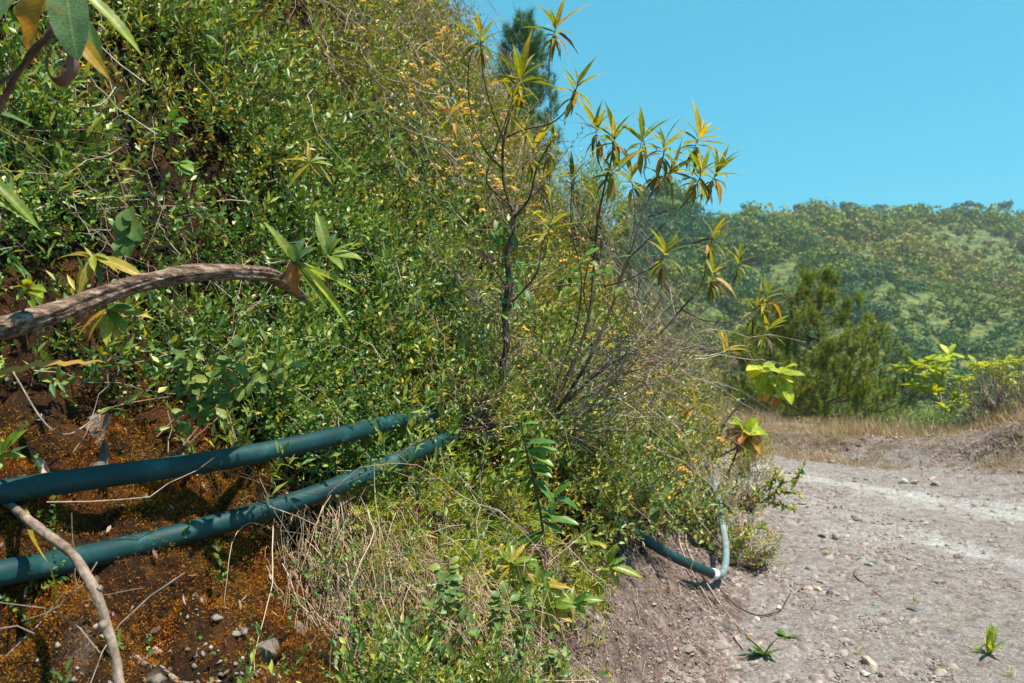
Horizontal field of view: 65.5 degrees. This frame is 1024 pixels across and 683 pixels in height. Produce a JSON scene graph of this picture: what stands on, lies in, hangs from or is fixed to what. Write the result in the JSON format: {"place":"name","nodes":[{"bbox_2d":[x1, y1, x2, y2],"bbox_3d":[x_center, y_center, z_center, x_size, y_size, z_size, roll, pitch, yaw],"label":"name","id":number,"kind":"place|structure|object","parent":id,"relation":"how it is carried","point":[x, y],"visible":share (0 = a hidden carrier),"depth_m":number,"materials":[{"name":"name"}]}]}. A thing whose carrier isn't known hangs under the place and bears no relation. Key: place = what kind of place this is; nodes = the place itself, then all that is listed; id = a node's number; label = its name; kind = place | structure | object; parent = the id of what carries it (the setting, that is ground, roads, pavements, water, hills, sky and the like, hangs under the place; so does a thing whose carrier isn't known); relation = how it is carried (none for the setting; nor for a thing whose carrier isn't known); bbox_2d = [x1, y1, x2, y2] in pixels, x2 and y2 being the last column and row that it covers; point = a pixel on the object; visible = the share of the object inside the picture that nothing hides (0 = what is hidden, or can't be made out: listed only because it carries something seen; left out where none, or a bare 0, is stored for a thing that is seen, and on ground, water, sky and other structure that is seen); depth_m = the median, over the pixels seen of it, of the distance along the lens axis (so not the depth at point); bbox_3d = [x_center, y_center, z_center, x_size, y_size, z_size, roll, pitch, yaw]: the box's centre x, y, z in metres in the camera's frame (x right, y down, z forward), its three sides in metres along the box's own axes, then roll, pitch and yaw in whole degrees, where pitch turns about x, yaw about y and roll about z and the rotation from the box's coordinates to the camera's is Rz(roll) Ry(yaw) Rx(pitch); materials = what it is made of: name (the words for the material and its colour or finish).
{"place":"outdoors","nodes":[
{"label":"outdoors","id":0,"kind":"place"},
{"bbox_2d":[0,0,796,682],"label":"earth bank","id":1,"kind":"structure","parent":0,"point":[210,164],"depth_m":2.43,"materials":[{"name":"brown soil"}]},
{"bbox_2d":[0,429,27,464],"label":"pale edge sprig","id":2,"kind":"object","parent":1,"relation":"on","point":[8,442],"visible":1,"depth_m":1.60,"materials":[{"name":"green plant"}]},
{"bbox_2d":[0,112,41,230],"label":"edge sprig","id":3,"kind":"object","parent":1,"relation":"on","point":[19,207],"visible":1,"depth_m":1.52,"materials":[{"name":"green plant"}]},
{"bbox_2d":[35,458,49,472],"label":"rolled dry leaf","id":4,"kind":"object","parent":1,"relation":"on","point":[44,467],"visible":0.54,"depth_m":1.95,"materials":[{"name":"beige plant"}]},
{"bbox_2d":[43,179,80,234],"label":"narrow leaf sprig","id":5,"kind":"object","parent":1,"relation":"on","point":[63,191],"visible":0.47,"depth_m":2.40,"materials":[{"name":"green plant"}]},
{"bbox_2d":[1,502,124,682],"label":"crooked stick","id":6,"kind":"object","parent":1,"relation":"on","point":[92,585],"visible":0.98,"depth_m":1.52,"materials":[{"name":"brown wood"}]},
{"bbox_2d":[0,0,141,115],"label":"overhanging sprig","id":7,"kind":"object","parent":1,"relation":"on","point":[71,27],"visible":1,"depth_m":1.36,"materials":[{"name":"green plant"}]},
{"bbox_2d":[111,168,143,258],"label":"round leaf vine","id":8,"kind":"object","parent":1,"relation":"hanging from","point":[128,230],"visible":0.98,"depth_m":2.05,"materials":[{"name":"green plant"}]},
{"bbox_2d":[115,19,146,65],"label":"narrow leaf sprig","id":9,"kind":"object","parent":1,"relation":"on","point":[128,25],"visible":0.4,"depth_m":3.08,"materials":[{"name":"green plant"}]},
{"bbox_2d":[92,100,202,262],"bbox_3d":[-1.259,-0.550,2.731,0.398,0.581,0.066,0,0,0],"label":"dry cane","id":10,"kind":"object","parent":1,"relation":"on","point":[122,144],"visible":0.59,"depth_m":2.73,"materials":[{"name":"brown plant"}]},
{"bbox_2d":[0,263,307,340],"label":"bent branch","id":11,"kind":"object","parent":1,"relation":"on","point":[29,320],"visible":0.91,"depth_m":1.76,"materials":[{"name":"brown plant"}]},
{"bbox_2d":[14,279,46,311],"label":"seedling","id":12,"kind":"object","parent":11,"relation":"on","point":[36,290],"visible":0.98,"depth_m":1.60,"materials":[{"name":"green plant"}]},
{"bbox_2d":[58,247,140,306],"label":"yellow sprig","id":13,"kind":"object","parent":11,"relation":"attached to","point":[93,263],"visible":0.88,"depth_m":1.85,"materials":[{"name":"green plant"}]},
{"bbox_2d":[76,303,153,345],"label":"hanging sprig","id":14,"kind":"object","parent":11,"relation":"hanging from","point":[110,319],"visible":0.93,"depth_m":1.79,"materials":[{"name":"green plant"}]},
{"bbox_2d":[263,221,357,323],"bbox_3d":[-0.484,-0.165,1.937,0.230,0.245,0.105,0,0,-18],"label":"leafy shoot","id":15,"kind":"object","parent":11,"relation":"attached to","point":[311,275],"visible":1,"depth_m":1.93,"materials":[{"name":"green plant"}]},
{"bbox_2d":[162,109,187,140],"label":"leaf tuft","id":16,"kind":"object","parent":1,"relation":"on","point":[172,114],"visible":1,"depth_m":2.59,"materials":[{"name":"green plant"}]},
{"bbox_2d":[169,152,193,184],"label":"leaf tuft","id":17,"kind":"object","parent":1,"relation":"on","point":[186,167],"visible":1,"depth_m":2.59,"materials":[{"name":"green plant"}]},
{"bbox_2d":[193,206,220,250],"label":"narrow leaf sprig","id":18,"kind":"object","parent":1,"relation":"on","point":[202,212],"visible":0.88,"depth_m":2.77,"materials":[{"name":"green plant"}]},
{"bbox_2d":[174,388,255,455],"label":"reddish stem","id":19,"kind":"object","parent":1,"relation":"on","point":[233,405],"visible":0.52,"depth_m":2.30,"materials":[{"name":"brown plant"}]},
{"bbox_2d":[176,348,269,453],"bbox_3d":[-0.874,0.129,2.513,0.037,0.344,0.769,0,0,6],"label":"reddish stem","id":20,"kind":"object","parent":1,"relation":"on","point":[185,442],"visible":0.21,"depth_m":2.21,"materials":[{"name":"brown plant"}]},
{"bbox_2d":[168,334,302,440],"bbox_3d":[-0.753,0.127,2.078,0.408,0.290,0.148,0,0,10],"label":"round leaf shrub","id":21,"kind":"object","parent":1,"relation":"on","point":[221,397],"visible":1,"depth_m":2.07,"materials":[{"name":"green plant"}]},
{"bbox_2d":[214,283,282,378],"bbox_3d":[-0.895,-0.033,2.728,0.264,0.336,0.027,0,0,12],"label":"dry cane","id":22,"kind":"object","parent":1,"relation":"on","point":[229,296],"visible":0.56,"depth_m":2.74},
{"bbox_2d":[0,47,501,682],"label":"moss","id":23,"kind":"object","parent":1,"relation":"on","point":[218,603],"visible":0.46,"depth_m":2.06,"materials":[{"name":"plant"}]},
{"bbox_2d":[0,359,102,375],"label":"fallen dry leaf","id":24,"kind":"object","parent":23,"relation":"on","point":[30,365],"visible":1,"depth_m":1.68,"materials":[{"name":"brown plant"}]},
{"bbox_2d":[85,409,110,465],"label":"hanging dead leaf","id":25,"kind":"object","parent":23,"relation":"hanging from","point":[105,421],"visible":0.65,"depth_m":2.12,"materials":[{"name":"grey plant"}]},
{"bbox_2d":[255,638,278,663],"bbox_3d":[-0.644,0.803,2.075,0.082,0.072,0.121,0,0,0],"label":"embedded rock","id":26,"kind":"object","parent":1,"relation":"on","point":[272,651],"visible":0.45,"depth_m":2.02,"materials":[{"name":"grey stone"}]},
{"bbox_2d":[271,375,305,420],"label":"narrow leaf sprig","id":27,"kind":"object","parent":1,"relation":"on","point":[295,381],"visible":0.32,"depth_m":2.62,"materials":[{"name":"plant"}]},
{"bbox_2d":[292,621,307,638],"bbox_3d":[-0.584,0.793,2.193,0.040,0.048,0.037,0,0,0],"label":"embedded rock","id":28,"kind":"object","parent":1,"relation":"on","point":[298,626],"visible":0.56,"depth_m":2.18,"materials":[{"name":"grey stone"}]},
{"bbox_2d":[286,144,332,199],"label":"yellow leaf sprig","id":29,"kind":"object","parent":1,"relation":"on","point":[305,168],"visible":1,"depth_m":3.00,"materials":[{"name":"yellow plant"}]},
{"bbox_2d":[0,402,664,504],"bbox_3d":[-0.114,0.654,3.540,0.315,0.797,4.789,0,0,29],"label":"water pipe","id":30,"kind":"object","parent":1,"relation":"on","point":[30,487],"visible":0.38,"depth_m":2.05,"materials":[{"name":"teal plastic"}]},
{"bbox_2d":[315,212,362,287],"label":"leafy shoot","id":31,"kind":"object","parent":1,"relation":"on","point":[327,243],"visible":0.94,"depth_m":2.00,"materials":[{"name":"green plant"}]},
{"bbox_2d":[0,0,712,682],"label":"round leaf ground cover","id":32,"kind":"object","parent":1,"relation":"on","point":[252,348],"visible":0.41,"depth_m":2.71,"materials":[{"name":"green plant"}]},
{"bbox_2d":[12,371,168,434],"bbox_3d":[-1.037,0.144,2.057,0.184,0.158,0.406,0,0,39],"label":"dry cane","id":33,"kind":"object","parent":32,"relation":"on","point":[34,408],"visible":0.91,"depth_m":1.92,"materials":[{"name":"beige plant"}]},
{"bbox_2d":[0,426,715,586],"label":"water pipe","id":34,"kind":"object","parent":1,"relation":"on","point":[14,570],"visible":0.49,"depth_m":2.13,"materials":[{"name":"teal plastic"}]},
{"bbox_2d":[22,504,56,607],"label":"strap leaf","id":35,"kind":"object","parent":34,"relation":"on","point":[31,534],"visible":0.77,"depth_m":1.62,"materials":[{"name":"plant"}]},
{"bbox_2d":[415,369,535,443],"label":"hanging bush","id":36,"kind":"object","parent":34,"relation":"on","point":[493,424],"visible":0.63,"depth_m":3.17,"materials":[{"name":"green plant"}]},
{"bbox_2d":[704,464,729,577],"bbox_3d":[1.519,1.268,5.942,0.131,0.359,2.356,0,0,13],"label":"riser pipe","id":37,"kind":"object","parent":34,"relation":"attached to","point":[725,553],"visible":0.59,"depth_m":5.21,"materials":[{"name":"grey plastic"}]},
{"bbox_2d":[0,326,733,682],"bbox_3d":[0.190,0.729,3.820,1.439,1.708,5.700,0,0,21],"label":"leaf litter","id":38,"kind":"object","parent":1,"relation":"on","point":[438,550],"visible":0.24,"depth_m":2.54,"materials":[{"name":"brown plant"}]},
{"bbox_2d":[232,289,514,582],"bbox_3d":[-0.504,0.354,2.890,1.034,1.100,0.114,0,0,-4],"label":"branch","id":39,"kind":"object","parent":1,"relation":"on","point":[415,493],"visible":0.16,"depth_m":2.89,"materials":[{"name":"brown wood"}]},
{"bbox_2d":[23,453,741,682],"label":"shale chips","id":40,"kind":"object","parent":1,"relation":"on","point":[194,666],"visible":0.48,"depth_m":3.53,"materials":[{"name":"grey stone"}]},
{"bbox_2d":[0,0,783,682],"bbox_3d":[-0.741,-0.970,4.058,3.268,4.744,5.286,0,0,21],"label":"oval leaf thicket","id":41,"kind":"object","parent":1,"relation":"on","point":[252,198],"visible":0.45,"depth_m":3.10,"materials":[{"name":"green plant"}]},
{"bbox_2d":[0,0,783,682],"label":"dry twigs","id":42,"kind":"object","parent":1,"relation":"on","point":[612,246],"visible":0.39,"depth_m":4.07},
{"bbox_2d":[274,416,623,682],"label":"needle leaf grass","id":43,"kind":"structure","parent":1,"relation":"on","point":[435,503],"depth_m":2.79,"materials":[{"name":"green plant"}]},
{"bbox_2d":[399,323,530,420],"bbox_3d":[-0.182,0.146,3.241,0.557,0.444,0.485,0,0,-20],"label":"hanging bush","id":44,"kind":"object","parent":1,"relation":"on","point":[463,399],"visible":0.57,"depth_m":3.23,"materials":[{"name":"green plant"}]},
{"bbox_2d":[224,442,716,682],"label":"dry straw","id":45,"kind":"object","parent":1,"relation":"on","point":[404,600],"visible":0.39,"depth_m":2.42,"materials":[{"name":"beige plant"}]},
{"bbox_2d":[419,556,569,682],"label":"round leaf shrub","id":46,"kind":"object","parent":1,"relation":"on","point":[453,584],"visible":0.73,"depth_m":2.32,"materials":[{"name":"green plant"}]},
{"bbox_2d":[482,542,537,587],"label":"broad leaf clump","id":47,"kind":"object","parent":1,"relation":"on","point":[506,564],"visible":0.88,"depth_m":2.75,"materials":[{"name":"plant"}]},
{"bbox_2d":[418,0,605,476],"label":"tall shrub","id":48,"kind":"object","parent":1,"relation":"on","point":[521,63],"visible":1,"depth_m":3.43,"materials":[{"name":"green plant"}]},
{"bbox_2d":[479,220,532,323],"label":"climbing vine","id":49,"kind":"object","parent":48,"relation":"attached to","point":[498,238],"visible":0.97,"depth_m":3.35,"materials":[{"name":"green plant"}]},
{"bbox_2d":[326,0,744,515],"bbox_3d":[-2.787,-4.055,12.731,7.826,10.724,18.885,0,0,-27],"label":"yellow flowers","id":50,"kind":"object","parent":1,"relation":"on","point":[436,69],"visible":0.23,"depth_m":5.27,"materials":[{"name":"yellow plant"}]},
{"bbox_2d":[508,413,578,551],"bbox_3d":[0.119,0.532,2.993,0.269,0.534,0.075,0,0,0],"label":"glossy leaf sprig","id":51,"kind":"object","parent":1,"relation":"on","point":[545,490],"visible":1,"depth_m":3.00,"materials":[{"name":"green plant"}]},
{"bbox_2d":[515,563,571,599],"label":"broad leaf clump","id":52,"kind":"object","parent":1,"relation":"on","point":[554,584],"visible":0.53,"depth_m":2.85,"materials":[{"name":"green plant"}]},
{"bbox_2d":[520,577,575,639],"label":"broad leaf clump","id":53,"kind":"object","parent":1,"relation":"on","point":[562,606],"visible":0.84,"depth_m":2.74,"materials":[{"name":"green plant"}]},
{"bbox_2d":[551,586,602,634],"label":"broad leaf clump","id":54,"kind":"object","parent":1,"relation":"on","point":[580,600],"visible":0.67,"depth_m":2.85,"materials":[{"name":"green plant"}]},
{"bbox_2d":[545,161,611,246],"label":"lime bush","id":55,"kind":"object","parent":1,"relation":"on","point":[583,213],"visible":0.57,"depth_m":7.34,"materials":[{"name":"green plant"}]},
{"bbox_2d":[572,528,607,557],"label":"yellow green sprig","id":56,"kind":"object","parent":1,"relation":"on","point":[590,542],"visible":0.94,"depth_m":3.34,"materials":[{"name":"green plant"}]},
{"bbox_2d":[558,139,640,265],"bbox_3d":[0.835,-1.297,7.599,0.891,1.267,0.836,0,0,-23],"label":"lime bush","id":57,"kind":"object","parent":1,"relation":"on","point":[603,226],"visible":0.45,"depth_m":7.54,"materials":[{"name":"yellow plant"}]},
{"bbox_2d":[579,543,642,597],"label":"broad leaf sprig","id":58,"kind":"object","parent":1,"relation":"on","point":[622,568],"visible":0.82,"depth_m":3.34,"materials":[{"name":"green plant"}]},
{"bbox_2d":[608,471,678,542],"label":"drooping leaf plant","id":59,"kind":"object","parent":1,"relation":"on","point":[655,514],"visible":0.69,"depth_m":3.90,"materials":[{"name":"green plant"}]},
{"bbox_2d":[557,510,752,682],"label":"hanging roots","id":60,"kind":"object","parent":1,"relation":"hanging from","point":[668,598],"visible":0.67,"depth_m":3.89,"materials":[{"name":"brown plant"}]},
{"bbox_2d":[530,99,811,501],"bbox_3d":[0.779,-0.065,3.769,1.456,2.185,0.959,0,0,-22],"label":"branching shrub","id":61,"kind":"object","parent":1,"relation":"on","point":[695,160],"visible":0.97,"depth_m":3.74,"materials":[{"name":"green plant"}]},
{"bbox_2d":[532,244,630,315],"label":"climbing vine","id":62,"kind":"object","parent":61,"relation":"attached to","point":[590,275],"visible":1,"depth_m":3.56,"materials":[{"name":"green plant"}]},
{"bbox_2d":[676,522,743,649],"bbox_3d":[1.119,1.418,4.806,0.108,0.326,1.447,0,0,-2],"label":"fallen stick","id":63,"kind":"object","parent":1,"relation":"on","point":[697,581],"visible":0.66,"depth_m":4.74,"materials":[{"name":"wood"}]},
{"bbox_2d":[685,527,754,642],"bbox_3d":[1.185,1.447,4.932,0.150,0.275,1.542,0,0,-1],"label":"fallen stick","id":64,"kind":"object","parent":1,"relation":"on","point":[736,624],"visible":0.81,"depth_m":4.72,"materials":[{"name":"wood"}]},
{"bbox_2d":[716,416,766,475],"bbox_3d":[1.902,0.869,6.612,0.433,0.498,0.258,0,0,0],"label":"broad leaf sapling","id":65,"kind":"object","parent":1,"relation":"on","point":[749,442],"visible":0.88,"depth_m":6.57,"materials":[{"name":"green plant"}]},
{"bbox_2d":[707,413,784,476],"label":"flowering bush","id":66,"kind":"object","parent":1,"relation":"on","point":[756,460],"visible":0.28,"depth_m":9.43,"materials":[{"name":"green plant"}]},
{"bbox_2d":[711,444,790,512],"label":"flowering bush","id":67,"kind":"object","parent":1,"relation":"on","point":[749,509],"visible":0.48,"depth_m":7.42,"materials":[{"name":"green plant"}]},
{"bbox_2d":[712,361,803,462],"bbox_3d":[2.117,0.622,6.830,0.728,0.902,0.364,0,0,0],"label":"broad leaf sapling","id":68,"kind":"object","parent":1,"relation":"on","point":[764,387],"visible":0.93,"depth_m":6.75,"materials":[{"name":"plant"}]},
{"bbox_2d":[395,0,1023,245],"label":"sky","id":69,"kind":"structure","parent":0,"point":[894,103],"materials":[{"name":"blue"}]},
{"bbox_2d":[613,207,1023,469],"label":"ground","id":70,"kind":"structure","parent":0,"point":[786,268],"depth_m":117.41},
{"bbox_2d":[488,5,564,185],"bbox_3d":[0.389,-5.314,30.029,3.377,14.590,3.711,0,0,0],"label":"pine tree","id":71,"kind":"object","parent":70,"relation":"on","point":[511,38],"visible":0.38,"depth_m":29.57,"materials":[{"name":"green plant"}]},
{"bbox_2d":[580,180,608,277],"bbox_3d":[3.394,-2.119,33.933,1.785,9.915,1.730,0,0,0],"label":"pine tree","id":72,"kind":"object","parent":70,"relation":"on","point":[603,261],"visible":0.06,"depth_m":33.81,"materials":[{"name":"green plant"}]},
{"bbox_2d":[605,208,656,349],"bbox_3d":[3.693,-1.255,25.979,2.208,6.565,1.989,0,0,0],"label":"pine tree","id":73,"kind":"object","parent":70,"relation":"on","point":[627,233],"visible":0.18,"depth_m":25.83,"materials":[{"name":"green plant"}]},
{"bbox_2d":[711,321,831,419],"bbox_3d":[5.814,0.807,17.523,2.761,2.622,2.732,0,0,-44],"label":"pine tree","id":74,"kind":"object","parent":70,"relation":"on","point":[743,384],"visible":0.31,"depth_m":17.58,"materials":[{"name":"green plant"}]},
{"bbox_2d":[571,173,1023,430],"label":"olive woodland","id":75,"kind":"object","parent":70,"relation":"on","point":[813,258],"visible":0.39,"depth_m":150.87,"materials":[{"name":"green plant"}]},
{"bbox_2d":[725,263,949,427],"bbox_3d":[5.714,0.217,14.698,3.791,3.409,4.390,0,0,0],"label":"pine tree","id":76,"kind":"object","parent":70,"relation":"on","point":[854,385],"visible":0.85,"depth_m":14.07,"materials":[{"name":"green plant"}]},
{"bbox_2d":[797,373,908,425],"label":"shrub","id":77,"kind":"object","parent":70,"relation":"on","point":[833,391],"visible":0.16,"depth_m":17.68,"materials":[{"name":"green plant"}]},
{"bbox_2d":[741,421,1023,476],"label":"verge rubble","id":78,"kind":"object","parent":70,"relation":"on","point":[898,439],"visible":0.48,"depth_m":10.42,"materials":[{"name":"grey stone"}]},
{"bbox_2d":[846,394,932,431],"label":"roadside shrub","id":79,"kind":"object","parent":70,"relation":"on","point":[887,411],"visible":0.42,"depth_m":13.98,"materials":[{"name":"green plant"}]},
{"bbox_2d":[776,402,1023,470],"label":"raked dry grass","id":80,"kind":"structure","parent":70,"relation":"on","point":[976,441],"depth_m":9.37,"materials":[{"name":"beige plant"}]},
{"bbox_2d":[881,401,957,431],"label":"roadside shrub","id":81,"kind":"object","parent":70,"relation":"on","point":[892,418],"visible":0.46,"depth_m":12.39,"materials":[{"name":"green plant"}]},
{"bbox_2d":[886,344,979,423],"bbox_3d":[7.234,0.866,13.508,1.338,1.657,1.319,0,0,0],"label":"whorled tree","id":82,"kind":"object","parent":70,"relation":"on","point":[933,367],"visible":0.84,"depth_m":13.48,"materials":[{"name":"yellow plant"}]},
{"bbox_2d":[906,399,979,432],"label":"roadside shrub","id":83,"kind":"object","parent":70,"relation":"on","point":[927,419],"visible":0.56,"depth_m":11.49,"materials":[{"name":"green plant"}]},
{"bbox_2d":[928,368,1017,431],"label":"roadside shrub","id":84,"kind":"object","parent":70,"relation":"on","point":[972,407],"visible":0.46,"depth_m":11.18,"materials":[{"name":"green plant"}]},
{"bbox_2d":[957,346,1023,423],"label":"roadside shrub","id":85,"kind":"object","parent":70,"relation":"on","point":[999,398],"visible":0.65,"depth_m":10.62,"materials":[{"name":"green plant"}]},
{"bbox_2d":[960,355,1023,405],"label":"whorled tree","id":86,"kind":"object","parent":70,"relation":"on","point":[995,363],"visible":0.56,"depth_m":13.08,"materials":[{"name":"yellow plant"}]},
{"bbox_2d":[980,335,1023,415],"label":"roadside shrub","id":87,"kind":"object","parent":70,"relation":"on","point":[1014,390],"visible":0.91,"depth_m":10.23,"materials":[{"name":"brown plant"}]},
{"bbox_2d":[995,199,1013,211],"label":"hill tree","id":88,"kind":"object","parent":70,"relation":"on","point":[1004,205],"visible":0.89,"depth_m":257.13,"materials":[{"name":"green plant"}]},
{"bbox_2d":[660,439,1023,682],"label":"gravel road","id":89,"kind":"structure","parent":0,"point":[956,647],"depth_m":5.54,"materials":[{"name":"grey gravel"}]},
{"bbox_2d":[720,589,789,615],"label":"arching twig","id":90,"kind":"object","parent":89,"relation":"on","point":[733,603],"visible":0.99,"depth_m":4.68,"materials":[{"name":"wood"}]},
{"bbox_2d":[721,512,790,572],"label":"flowering bush","id":91,"kind":"object","parent":89,"relation":"on","point":[755,564],"visible":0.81,"depth_m":5.51,"materials":[{"name":"green plant"}]},
{"bbox_2d":[746,637,782,658],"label":"strappy plant","id":92,"kind":"object","parent":89,"relation":"on","point":[760,650],"visible":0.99,"depth_m":4.00,"materials":[{"name":"green plant"}]},
{"bbox_2d":[738,460,807,513],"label":"road twig","id":93,"kind":"object","parent":89,"relation":"on","point":[780,489],"visible":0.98,"depth_m":5.88,"materials":[{"name":"green plant"}]},
{"bbox_2d":[861,655,875,665],"bbox_3d":[1.763,1.582,3.919,0.080,0.056,0.049,0,0,45],"label":"stone","id":94,"kind":"object","parent":89,"relation":"on","point":[867,660],"visible":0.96,"depth_m":3.91,"materials":[{"name":"beige stone"}]},
{"bbox_2d":[984,622,1012,654],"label":"road weed","id":95,"kind":"object","parent":89,"relation":"on","point":[989,641],"visible":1,"depth_m":4.07,"materials":[{"name":"green plant"}]},
{"bbox_2d":[704,391,1023,476],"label":"dry grass","id":96,"kind":"structure","parent":0,"point":[842,427],"depth_m":11.05,"materials":[{"name":"beige plant"}]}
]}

